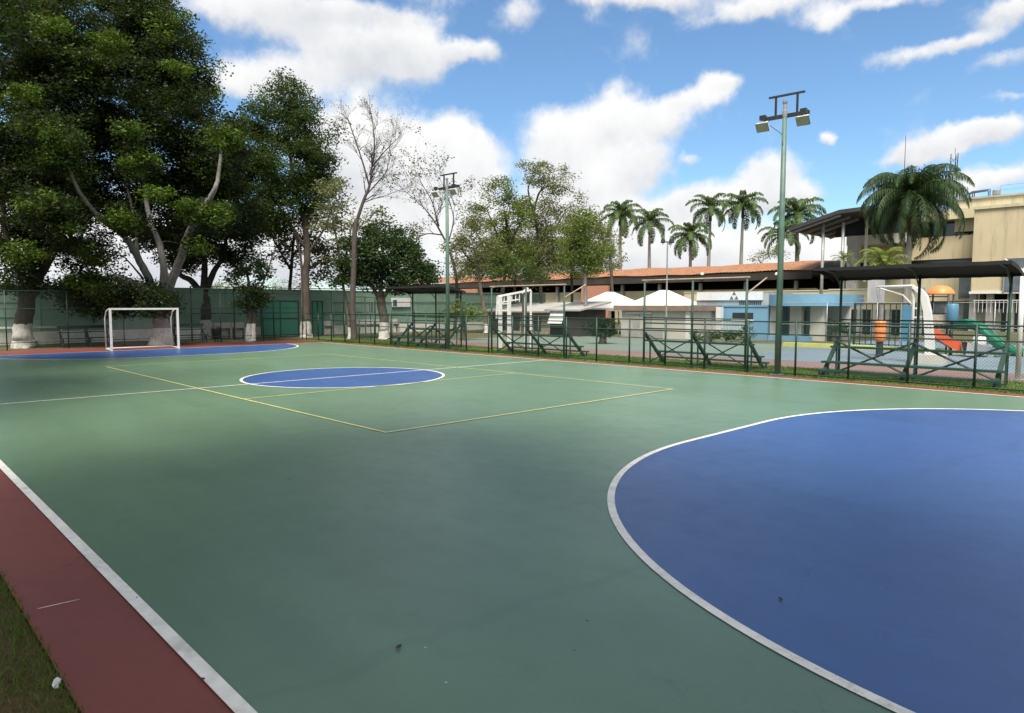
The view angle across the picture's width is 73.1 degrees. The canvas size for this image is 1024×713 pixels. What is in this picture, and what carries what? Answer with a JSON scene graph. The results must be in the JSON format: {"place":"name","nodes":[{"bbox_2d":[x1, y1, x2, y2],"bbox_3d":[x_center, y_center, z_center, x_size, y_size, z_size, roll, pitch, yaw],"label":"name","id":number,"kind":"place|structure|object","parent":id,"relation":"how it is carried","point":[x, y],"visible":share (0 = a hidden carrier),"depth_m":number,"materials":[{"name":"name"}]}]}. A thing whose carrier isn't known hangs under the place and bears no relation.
{"place":"outdoors","nodes":[
{"label":"outdoors","id":0,"kind":"place"},
{"bbox_2d":[0,647,28,712],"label":"grass","id":1,"kind":"structure","parent":0,"point":[7,696],"depth_m":3.95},
{"bbox_2d":[0,323,1023,712],"bbox_3d":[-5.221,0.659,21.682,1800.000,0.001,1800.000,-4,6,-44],"label":"ground","id":2,"kind":"structure","parent":0,"point":[362,335],"depth_m":45.53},
{"bbox_2d":[0,0,48,90],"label":"shade tree","id":3,"kind":"object","parent":2,"relation":"on","point":[7,33],"visible":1,"depth_m":22.98,"materials":[{"name":"green plant"}]},
{"bbox_2d":[0,325,62,346],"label":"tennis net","id":4,"kind":"object","parent":2,"relation":"on","point":[8,328],"visible":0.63,"depth_m":37.86,"materials":[{"name":"fabric"}]},
{"bbox_2d":[0,570,83,712],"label":"verge","id":5,"kind":"structure","parent":2,"relation":"on","point":[14,701],"depth_m":4.20,"materials":[{"name":"plant"}]},
{"bbox_2d":[0,0,125,348],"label":"shade tree","id":6,"kind":"object","parent":2,"relation":"on","point":[35,188],"visible":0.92,"depth_m":35.07,"materials":[{"name":"green plant"}]},
{"bbox_2d":[57,325,92,347],"bbox_3d":[-23.476,-1.074,37.133,1.500,1.143,0.815,-4,6,-44],"label":"bench","id":7,"kind":"object","parent":2,"relation":"on","point":[72,327],"visible":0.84,"depth_m":37.23,"materials":[{"name":"green metal"}]},
{"bbox_2d":[82,325,109,345],"bbox_3d":[-23.023,-1.169,38.402,1.300,1.143,0.815,-4,6,-44],"label":"bench","id":8,"kind":"object","parent":2,"relation":"on","point":[97,326],"visible":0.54,"depth_m":38.55,"materials":[{"name":"green metal"}]},
{"bbox_2d":[2,0,275,344],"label":"shade tree","id":9,"kind":"object","parent":2,"relation":"on","point":[152,73],"visible":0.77,"depth_m":37.43,"materials":[{"name":"green plant"}]},
{"bbox_2d":[0,290,302,350],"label":"chain link fence","id":10,"kind":"object","parent":2,"relation":"on","point":[67,321],"visible":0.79,"depth_m":37.92,"materials":[{"name":"green metal"}]},
{"bbox_2d":[172,323,207,342],"bbox_3d":[-19.321,-1.393,41.411,1.900,1.143,0.815,-4,6,-44],"label":"bench","id":11,"kind":"object","parent":2,"relation":"on","point":[197,324],"visible":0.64,"depth_m":41.56,"materials":[{"name":"green metal"}]},
{"bbox_2d":[143,142,280,338],"bbox_3d":[-20.716,-7.781,47.167,8.440,13.812,9.422,-4,6,-44],"label":"shade tree","id":12,"kind":"object","parent":2,"relation":"on","point":[227,255],"visible":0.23,"depth_m":46.82,"materials":[{"name":"green plant"}]},
{"bbox_2d":[211,326,220,341],"bbox_3d":[-18.300,-1.399,42.738,0.604,0.950,0.620,-4,6,-44],"label":"litter bin","id":13,"kind":"object","parent":2,"relation":"on","point":[218,332],"visible":0.84,"depth_m":42.53,"materials":[{"name":"metal"}]},
{"bbox_2d":[214,322,232,337],"bbox_3d":[-19.472,-1.749,46.623,1.100,1.070,0.440,-4,6,-44],"label":"white bench","id":14,"kind":"object","parent":2,"relation":"on","point":[224,325],"visible":0.55,"depth_m":46.80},
{"bbox_2d":[231,322,245,337],"bbox_3d":[-18.721,-1.803,47.346,0.900,1.070,0.440,-4,6,-44],"label":"white bench","id":15,"kind":"object","parent":2,"relation":"on","point":[238,328],"visible":0.79,"depth_m":47.44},
{"bbox_2d":[219,256,276,341],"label":"young tree","id":16,"kind":"object","parent":2,"relation":"on","point":[248,289],"visible":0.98,"depth_m":42.85,"materials":[{"name":"green plant"}]},
{"bbox_2d":[0,285,545,344],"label":"boundary wall","id":17,"kind":"structure","parent":2,"relation":"on","point":[327,297],"depth_m":47.70,"materials":[{"name":"concrete"}]},
{"bbox_2d":[391,298,409,306],"bbox_3d":[-9.298,-4.518,57.651,1.900,0.750,0.165,-4,6,-44],"label":"notice board","id":18,"kind":"object","parent":17,"relation":"attached to","point":[400,300],"visible":0.67,"depth_m":57.59,"materials":[{"name":"white paint"}]},
{"bbox_2d":[260,300,299,336],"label":"gate","id":19,"kind":"structure","parent":2,"relation":"on","point":[294,326],"depth_m":49.03,"materials":[{"name":"green metal"}]},
{"bbox_2d":[190,286,375,340],"bbox_3d":[-15.327,-3.050,48.142,13.590,3.458,0.090,-4,6,-44],"label":"chain link fence","id":20,"kind":"object","parent":2,"relation":"on","point":[273,312],"visible":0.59,"depth_m":47.17,"materials":[{"name":"green metal"}]},
{"bbox_2d":[229,66,353,337],"bbox_3d":[-16.219,-10.412,48.880,7.971,18.712,9.380,-4,6,-44],"label":"shade tree","id":21,"kind":"object","parent":2,"relation":"on","point":[312,156],"visible":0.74,"depth_m":47.11,"materials":[{"name":"green plant"}]},
{"bbox_2d":[268,276,317,289],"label":"background tree","id":22,"kind":"object","parent":2,"relation":"on","point":[274,286],"visible":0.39,"depth_m":81.56,"materials":[{"name":"green plant"}]},
{"bbox_2d":[239,182,351,290],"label":"shade tree","id":23,"kind":"object","parent":2,"relation":"on","point":[322,249],"visible":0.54,"depth_m":51.70,"materials":[{"name":"green plant"}]},
{"bbox_2d":[311,301,323,334],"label":"gate","id":24,"kind":"structure","parent":2,"relation":"on","point":[316,306],"depth_m":51.00,"materials":[{"name":"green metal"}]},
{"bbox_2d":[305,174,398,338],"bbox_3d":[-10.743,-6.646,46.923,6.386,11.062,4.570,-4,6,-44],"label":"shade tree","id":25,"kind":"object","parent":2,"relation":"on","point":[329,226],"visible":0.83,"depth_m":45.91,"materials":[{"name":"green plant"}]},
{"bbox_2d":[355,296,375,337],"bbox_3d":[-9.994,-2.703,47.519,1.800,2.840,0.460,-4,6,-44],"label":"tee post","id":26,"kind":"object","parent":2,"relation":"on","point":[365,307],"visible":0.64,"depth_m":47.59,"materials":[{"name":"metal"}]},
{"bbox_2d":[356,319,379,333],"bbox_3d":[-11.279,-2.363,54.511,2.200,1.120,0.440,-4,6,-44],"label":"white bench","id":27,"kind":"object","parent":2,"relation":"on","point":[368,323],"visible":0.3,"depth_m":54.54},
{"bbox_2d":[325,218,445,338],"bbox_3d":[-8.380,-5.141,46.182,7.762,8.184,5.341,-2,5,-20],"label":"bushy tree","id":28,"kind":"object","parent":2,"relation":"on","point":[371,269],"visible":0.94,"depth_m":45.27,"materials":[{"name":"green plant"}]},
{"bbox_2d":[363,126,475,331],"bbox_3d":[-7.197,-10.425,56.795,8.936,16.912,6.548,1,4,13],"label":"bare tree","id":29,"kind":"object","parent":2,"relation":"on","point":[430,216],"visible":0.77,"depth_m":55.95,"materials":[{"name":"grey plant"}]},
{"bbox_2d":[437,298,488,339],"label":"tree","id":30,"kind":"object","parent":2,"relation":"on","point":[457,309],"visible":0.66,"depth_m":43.87,"materials":[{"name":"green plant"}]},
{"bbox_2d":[436,207,507,333],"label":"leafy tree","id":31,"kind":"object","parent":2,"relation":"on","point":[460,247],"visible":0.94,"depth_m":53.77,"materials":[{"name":"green plant"}]},
{"bbox_2d":[455,174,540,330],"bbox_3d":[-1.152,-8.597,58.323,7.239,13.335,4.921,1,4,12],"label":"leafy tree","id":32,"kind":"object","parent":2,"relation":"on","point":[507,233],"visible":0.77,"depth_m":57.57,"materials":[{"name":"green plant"}]},
{"bbox_2d":[450,219,556,303],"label":"leafy tree","id":33,"kind":"object","parent":2,"relation":"on","point":[486,277],"visible":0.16,"depth_m":65.62,"materials":[{"name":"green plant"}]},
{"bbox_2d":[0,342,1023,712],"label":"court","id":34,"kind":"object","parent":2,"relation":"on","point":[260,556],"visible":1,"depth_m":7.29,"materials":[{"name":"paint"}]},
{"bbox_2d":[0,344,296,359],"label":"penalty area","id":35,"kind":"object","parent":34,"relation":"on","point":[162,352],"visible":0.99,"depth_m":32.53,"materials":[{"name":"paint"}]},
{"bbox_2d":[243,368,441,387],"bbox_3d":[-5.221,0.621,21.680,6.080,0.001,6.080,-4,6,-44],"label":"circle","id":36,"kind":"object","parent":34,"relation":"on","point":[373,377],"visible":1,"depth_m":21.32,"materials":[{"name":"paint"}]},
{"bbox_2d":[106,354,670,432],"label":"volleyball lines","id":37,"kind":"object","parent":34,"relation":"on","point":[384,385],"visible":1,"depth_m":16.66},
{"bbox_2d":[0,342,1020,712],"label":"court lines","id":38,"kind":"object","parent":34,"relation":"on","point":[224,690],"visible":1,"depth_m":5.26,"materials":[{"name":"paint"}]},
{"bbox_2d":[608,409,1023,712],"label":"penalty area","id":39,"kind":"object","parent":34,"relation":"on","point":[880,553],"visible":1,"depth_m":6.59,"materials":[{"name":"paint"}]},
{"bbox_2d":[0,340,1023,712],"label":"running border","id":40,"kind":"object","parent":2,"relation":"on","point":[112,650],"visible":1,"depth_m":4.93,"materials":[{"name":"paint"}]},
{"bbox_2d":[104,308,179,350],"bbox_3d":[-18.701,-1.415,34.950,3.180,2.078,1.075,-4,6,-44],"label":"futsal goal","id":41,"kind":"object","parent":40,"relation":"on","point":[111,348],"visible":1,"depth_m":34.80,"materials":[{"name":"white paint"}]},
{"bbox_2d":[485,254,555,333],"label":"leafy tree","id":42,"kind":"object","parent":2,"relation":"on","point":[505,272],"visible":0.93,"depth_m":49.94,"materials":[{"name":"green plant"}]},
{"bbox_2d":[481,302,572,333],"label":"stone building","id":43,"kind":"structure","parent":2,"relation":"on","point":[537,308],"depth_m":56.78,"materials":[{"name":"concrete"}]},
{"bbox_2d":[505,157,592,303],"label":"leafy tree","id":44,"kind":"object","parent":2,"relation":"on","point":[542,234],"visible":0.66,"depth_m":59.44,"materials":[{"name":"green plant"}]},
{"bbox_2d":[544,301,611,336],"bbox_3d":[4.799,-2.799,51.016,3.800,2.530,3.427,-4,6,-44],"label":"kiosk","id":45,"kind":"object","parent":2,"relation":"on","point":[576,310],"visible":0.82,"depth_m":49.95,"materials":[{"name":"concrete"}]},
{"bbox_2d":[543,212,624,301],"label":"leafy tree","id":46,"kind":"object","parent":2,"relation":"on","point":[581,275],"visible":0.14,"depth_m":65.31,"materials":[{"name":"green plant"}]},
{"bbox_2d":[547,204,626,309],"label":"leafy tree","id":47,"kind":"object","parent":2,"relation":"on","point":[586,256],"visible":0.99,"depth_m":49.65,"materials":[{"name":"green plant"}]},
{"bbox_2d":[583,292,634,327],"bbox_3d":[7.946,-3.589,56.033,5.000,3.300,5.000,3,5,38],"label":"marquee","id":48,"kind":"object","parent":2,"relation":"on","point":[616,299],"visible":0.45,"depth_m":54.62,"materials":[{"name":"fabric"}]},
{"bbox_2d":[591,208,632,328],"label":"leafy tree","id":49,"kind":"object","parent":2,"relation":"on","point":[607,232],"visible":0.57,"depth_m":57.89,"materials":[{"name":"green plant"}]},
{"bbox_2d":[599,199,646,269],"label":"royal palm","id":50,"kind":"object","parent":2,"relation":"on","point":[621,214],"visible":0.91,"depth_m":107.50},
{"bbox_2d":[408,260,846,322],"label":"tiled hall","id":51,"kind":"structure","parent":2,"relation":"on","point":[797,275],"depth_m":84.93,"materials":[{"name":"ceramic"}]},
{"bbox_2d":[450,336,815,356],"bbox_3d":[6.327,-0.803,40.980,11.100,0.001,20.200,-4,6,-44],"label":"court","id":52,"kind":"object","parent":2,"relation":"on","point":[622,342],"visible":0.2,"depth_m":38.42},
{"bbox_2d":[582,317,619,343],"bbox_3d":[5.179,-1.455,40.014,2.134,1.819,1.626,-1,4,-13],"label":"bush","id":53,"kind":"object","parent":52,"relation":"on","point":[603,333],"visible":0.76,"depth_m":39.88,"materials":[{"name":"green plant"}]},
{"bbox_2d":[661,239,673,339],"bbox_3d":[9.831,-4.239,43.885,0.880,6.405,0.320,0,4,0],"label":"street lamp","id":54,"kind":"object","parent":52,"relation":"on","point":[664,241],"visible":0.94,"depth_m":43.77,"materials":[{"name":"grey metal"}]},
{"bbox_2d":[689,324,756,341],"bbox_3d":[12.862,-1.398,41.941,4.166,1.135,1.862,0,4,6],"label":"bush","id":55,"kind":"object","parent":52,"relation":"on","point":[726,337],"visible":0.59,"depth_m":41.85,"materials":[{"name":"green plant"}]},
{"bbox_2d":[628,208,673,267],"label":"royal palm","id":56,"kind":"object","parent":2,"relation":"on","point":[652,219],"visible":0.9,"depth_m":111.78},
{"bbox_2d":[618,290,696,333],"bbox_3d":[11.894,-3.490,54.030,5.300,3.400,5.300,3,5,38],"label":"marquee","id":57,"kind":"object","parent":2,"relation":"on","point":[657,298],"visible":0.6,"depth_m":52.84,"materials":[{"name":"fabric"}]},
{"bbox_2d":[296,337,1023,394],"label":"grass strip","id":58,"kind":"object","parent":2,"relation":"on","point":[707,369],"depth_m":24.18,"materials":[{"name":"plant"}]},
{"bbox_2d":[325,95,417,339],"bbox_3d":[-8.829,-8.940,43.986,5.944,15.843,3.415,-1,4,-8],"label":"bare tree","id":59,"kind":"object","parent":58,"relation":"on","point":[354,256],"visible":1,"depth_m":43.91,"materials":[{"name":"grey plant"}]},
{"bbox_2d":[332,302,466,344],"bbox_3d":[-7.368,-2.125,42.327,0.060,2.420,14.160,-4,6,-44],"label":"chain link fence","id":60,"kind":"object","parent":58,"relation":"on","point":[439,341],"visible":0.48,"depth_m":42.10,"materials":[{"name":"green metal"}]},
{"bbox_2d":[386,285,465,347],"bbox_3d":[-4.719,-2.168,37.500,1.692,3.282,4.860,-4,6,-44],"label":"bleacher","id":61,"kind":"object","parent":58,"relation":"on","point":[431,289],"visible":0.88,"depth_m":37.69,"materials":[{"name":"green metal"}]},
{"bbox_2d":[431,172,459,350],"bbox_3d":[-3.203,-4.609,33.874,1.640,8.632,0.497,4,6,40],"label":"floodlight pole","id":62,"kind":"object","parent":58,"relation":"on","point":[452,191],"visible":1,"depth_m":33.86,"materials":[{"name":"metal"}]},
{"bbox_2d":[489,284,588,356],"bbox_3d":[1.154,-1.652,31.342,1.606,3.170,4.790,-4,6,-44],"label":"bleacher","id":63,"kind":"object","parent":58,"relation":"on","point":[527,330],"visible":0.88,"depth_m":30.85,"materials":[{"name":"green metal"}]},
{"bbox_2d":[305,313,1023,390],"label":"chain link fence","id":64,"kind":"object","parent":58,"relation":"on","point":[849,336],"visible":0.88,"depth_m":23.41,"materials":[{"name":"green metal"}]},
{"bbox_2d":[642,276,768,369],"bbox_3d":[6.996,-1.236,25.306,1.606,3.240,4.370,-4,6,-44],"label":"bleacher","id":65,"kind":"object","parent":58,"relation":"on","point":[701,349],"visible":0.78,"depth_m":24.84,"materials":[{"name":"green metal"}]},
{"bbox_2d":[755,90,809,375],"bbox_3d":[8.474,-3.799,21.779,1.640,8.818,0.497,4,6,40],"label":"floodlight pole","id":66,"kind":"object","parent":58,"relation":"on","point":[802,117],"visible":0.98,"depth_m":21.75,"materials":[{"name":"metal"}]},
{"bbox_2d":[813,260,1023,387],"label":"bleacher","id":67,"kind":"object","parent":58,"relation":"on","point":[1010,269],"visible":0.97,"depth_m":20.32,"materials":[{"name":"green metal"}]},
{"bbox_2d":[614,306,720,339],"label":"beige building","id":68,"kind":"structure","parent":2,"relation":"on","point":[633,312],"depth_m":46.58,"materials":[{"name":"concrete"}]},
{"bbox_2d":[632,314,639,336],"bbox_3d":[8.639,-2.157,48.130,0.055,1.580,0.570,-4,6,-44],"label":"door","id":69,"kind":"structure","parent":68,"relation":"in","point":[635,316],"depth_m":48.10,"materials":[{"name":"metal"}]},
{"bbox_2d":[645,314,651,336],"bbox_3d":[9.333,-2.103,47.412,0.055,1.580,0.570,-4,6,-44],"label":"door","id":70,"kind":"structure","parent":68,"relation":"in","point":[646,315],"depth_m":47.33,"materials":[{"name":"metal"}]},
{"bbox_2d":[668,222,714,266],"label":"royal palm","id":71,"kind":"object","parent":2,"relation":"on","point":[690,235],"visible":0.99,"depth_m":99.23,"materials":[{"name":"plant"}]},
{"bbox_2d":[685,193,734,265],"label":"royal palm","id":72,"kind":"object","parent":2,"relation":"on","point":[711,203],"visible":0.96,"depth_m":109.34,"materials":[{"name":"plant"}]},
{"bbox_2d":[415,340,1023,381],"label":"court border","id":73,"kind":"object","parent":2,"relation":"on","point":[857,367],"depth_m":26.61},
{"bbox_2d":[496,287,531,347],"bbox_3d":[0.120,-2.029,36.072,1.966,3.160,0.356,-1,4,-18],"label":"ladder frame","id":74,"kind":"object","parent":73,"relation":"on","point":[499,303],"visible":0.83,"depth_m":35.90,"materials":[{"name":"white paint"}]},
{"bbox_2d":[1004,258,1023,380],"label":"basketball post","id":75,"kind":"object","parent":73,"relation":"on","point":[1020,312],"visible":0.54,"depth_m":20.44,"materials":[{"name":"metal"}]},
{"bbox_2d":[697,292,792,304],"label":"sign wall","id":76,"kind":"structure","parent":2,"relation":"on","point":[729,298],"depth_m":49.95,"materials":[{"name":"concrete"}]},
{"bbox_2d":[722,190,768,263],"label":"royal palm","id":77,"kind":"object","parent":2,"relation":"on","point":[743,201],"visible":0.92,"depth_m":111.60,"materials":[{"name":"plant"}]},
{"bbox_2d":[684,290,828,301],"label":"olive wall","id":78,"kind":"structure","parent":2,"relation":"on","point":[687,295],"depth_m":67.34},
{"bbox_2d":[744,245,795,271],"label":"tree","id":79,"kind":"object","parent":2,"relation":"on","point":[774,252],"visible":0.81,"depth_m":83.59,"materials":[{"name":"green plant"}]},
{"bbox_2d":[757,219,809,258],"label":"royal palm","id":80,"kind":"object","parent":2,"relation":"on","point":[790,237],"visible":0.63,"depth_m":97.83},
{"bbox_2d":[767,197,826,260],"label":"royal palm","id":81,"kind":"object","parent":2,"relation":"on","point":[799,209],"visible":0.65,"depth_m":99.33,"materials":[{"name":"plant"}]},
{"bbox_2d":[825,318,852,341],"bbox_3d":[20.423,-1.639,43.080,2.495,1.663,1.502,0,4,-4],"label":"bush","id":82,"kind":"object","parent":2,"relation":"on","point":[833,333],"visible":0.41,"depth_m":42.86,"materials":[{"name":"green plant"}]},
{"bbox_2d":[829,287,925,335],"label":"building","id":83,"kind":"structure","parent":2,"relation":"on","point":[890,297],"depth_m":52.54,"materials":[{"name":"white paint"}]},
{"bbox_2d":[733,348,1023,373],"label":"court","id":84,"kind":"object","parent":2,"relation":"on","point":[819,352],"visible":0.5,"depth_m":29.04,"materials":[{"name":"paint"}]},
{"bbox_2d":[874,319,885,355],"bbox_3d":[16.246,-0.826,30.491,0.460,1.610,0.460,-4,6,-44],"label":"orange tank","id":85,"kind":"object","parent":84,"relation":"on","point":[880,329],"visible":0.6,"depth_m":30.34,"materials":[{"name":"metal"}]},
{"bbox_2d":[859,280,947,364],"bbox_3d":[15.252,-1.399,27.084,1.700,3.260,3.167,-4,6,-44],"label":"basketball stand","id":86,"kind":"object","parent":84,"relation":"on","point":[876,290],"visible":0.91,"depth_m":26.50,"materials":[{"name":"white paint"}]},
{"bbox_2d":[899,304,914,351],"bbox_3d":[18.885,-1.367,33.037,0.080,2.310,0.620,-4,6,-44],"label":"partition","id":87,"kind":"object","parent":84,"relation":"on","point":[905,312],"visible":0.39,"depth_m":33.06,"materials":[{"name":"blue plastic"}]},
{"bbox_2d":[961,336,1002,356],"bbox_3d":[20.586,-0.462,29.994,1.900,0.960,0.820,0,4,0],"label":"boat rocker","id":88,"kind":"object","parent":84,"relation":"on","point":[981,347],"visible":0.56,"depth_m":29.76,"materials":[{"name":"grey plastic"}]},
{"bbox_2d":[853,246,911,319],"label":"areca palm","id":89,"kind":"object","parent":2,"relation":"on","point":[882,256],"visible":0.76,"depth_m":43.45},
{"bbox_2d":[782,342,1023,356],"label":"kerb","id":90,"kind":"structure","parent":2,"relation":"on","point":[799,344],"depth_m":36.26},
{"bbox_2d":[781,302,1023,348],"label":"fence","id":91,"kind":"object","parent":90,"relation":"on","point":[994,310],"visible":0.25,"depth_m":34.53,"materials":[{"name":"grey metal"}]},
{"bbox_2d":[856,163,974,305],"bbox_3d":[28.324,-7.425,49.224,7.672,12.028,6.928,-4,6,-44],"label":"queen palm","id":92,"kind":"object","parent":2,"relation":"on","point":[912,192],"visible":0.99,"depth_m":48.30,"materials":[{"name":"green plant"}]},
{"bbox_2d":[948,319,1023,356],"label":"green slide","id":93,"kind":"object","parent":2,"relation":"on","point":[996,345],"visible":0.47,"depth_m":31.20,"materials":[{"name":"plastic"}]},
{"bbox_2d":[0,0,1023,290],"label":"sky","id":94,"kind":"structure","parent":0,"point":[656,104],"materials":[{"name":"blue"}]},
{"bbox_2d":[690,294,863,341],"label":"blue building","id":95,"kind":"structure","parent":0,"point":[765,312],"depth_m":44.27,"materials":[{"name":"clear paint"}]},
{"bbox_2d":[732,313,753,320],"bbox_3d":[15.304,-2.650,45.838,0.086,0.511,1.574,-4,6,-44],"label":"window","id":96,"kind":"structure","parent":95,"relation":"in","point":[735,315],"depth_m":45.84,"materials":[{"name":"grey glass"}]},
{"bbox_2d":[830,251,856,288],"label":"areca palm","id":97,"kind":"object","parent":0,"point":[843,257],"visible":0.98,"depth_m":55.49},
{"bbox_2d":[789,192,1023,331],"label":"school building","id":98,"kind":"structure","parent":0,"point":[993,230],"depth_m":62.45,"materials":[{"name":"beige paint"}]},
{"bbox_2d":[860,259,971,265],"bbox_3d":[38.925,-8.851,66.220,0.200,0.623,10.658,-4,6,-44],"label":"window","id":99,"kind":"structure","parent":98,"relation":"in","point":[952,260],"depth_m":64.88,"materials":[{"name":"grey glass"}]},
{"bbox_2d":[930,303,944,314],"bbox_3d":[39.725,-4.044,64.816,0.070,1.900,1.500,-4,6,-44],"label":"window","id":100,"kind":"structure","parent":98,"relation":"in","point":[941,310],"depth_m":64.53,"materials":[{"name":"grey glass"}]},
{"bbox_2d":[920,221,973,237],"bbox_3d":[39.068,-12.177,66.111,0.200,1.865,10.658,-4,6,-44],"label":"window","id":101,"kind":"structure","parent":98,"relation":"in","point":[950,226],"depth_m":64.31,"materials":[{"name":"grey glass"}]},
{"bbox_2d":[958,278,970,297],"bbox_3d":[41.297,-6.552,62.629,0.080,2.428,1.300,-4,6,-44],"label":"window","id":102,"kind":"structure","parent":98,"relation":"in","point":[964,283],"depth_m":62.76,"materials":[{"name":"grey glass"}]},
{"bbox_2d":[963,303,981,318],"bbox_3d":[41.809,-3.884,62.664,0.070,1.900,1.500,-4,6,-44],"label":"window","id":103,"kind":"structure","parent":98,"relation":"in","point":[980,304],"depth_m":62.93,"materials":[{"name":"grey glass"}]},
{"bbox_2d":[970,189,999,196],"bbox_3d":[42.565,-14.692,62.159,0.985,0.850,2.400,-4,6,-44],"label":"solar heater","id":104,"kind":"object","parent":98,"relation":"on","point":[995,191],"visible":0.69,"depth_m":61.84,"materials":[{"name":"grey metal"}]},
{"bbox_2d":[1002,303,1018,324],"bbox_3d":[43.893,-3.723,60.512,0.070,1.900,1.500,-4,6,-44],"label":"window","id":105,"kind":"structure","parent":98,"relation":"in","point":[1004,314],"depth_m":60.45,"materials":[{"name":"grey glass"}]},
{"bbox_2d":[1002,258,1023,291],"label":"window","id":106,"kind":"structure","parent":98,"relation":"in","point":[1020,261],"depth_m":57.33,"materials":[{"name":"grey glass"}]},
{"bbox_2d":[846,341,1023,347],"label":"paving","id":107,"kind":"structure","parent":0,"point":[905,343],"depth_m":40.41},
{"bbox_2d":[852,302,916,345],"bbox_3d":[19.752,-1.681,36.716,0.100,2.430,3.047,-4,6,-44],"label":"bar railing","id":108,"kind":"object","parent":107,"relation":"on","point":[854,317],"visible":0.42,"depth_m":36.93,"materials":[{"name":"metal"}]},
{"bbox_2d":[927,285,966,354],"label":"play tower","id":109,"kind":"structure","parent":0,"point":[952,312],"depth_m":31.08,"materials":[{"name":"orange plastic"}]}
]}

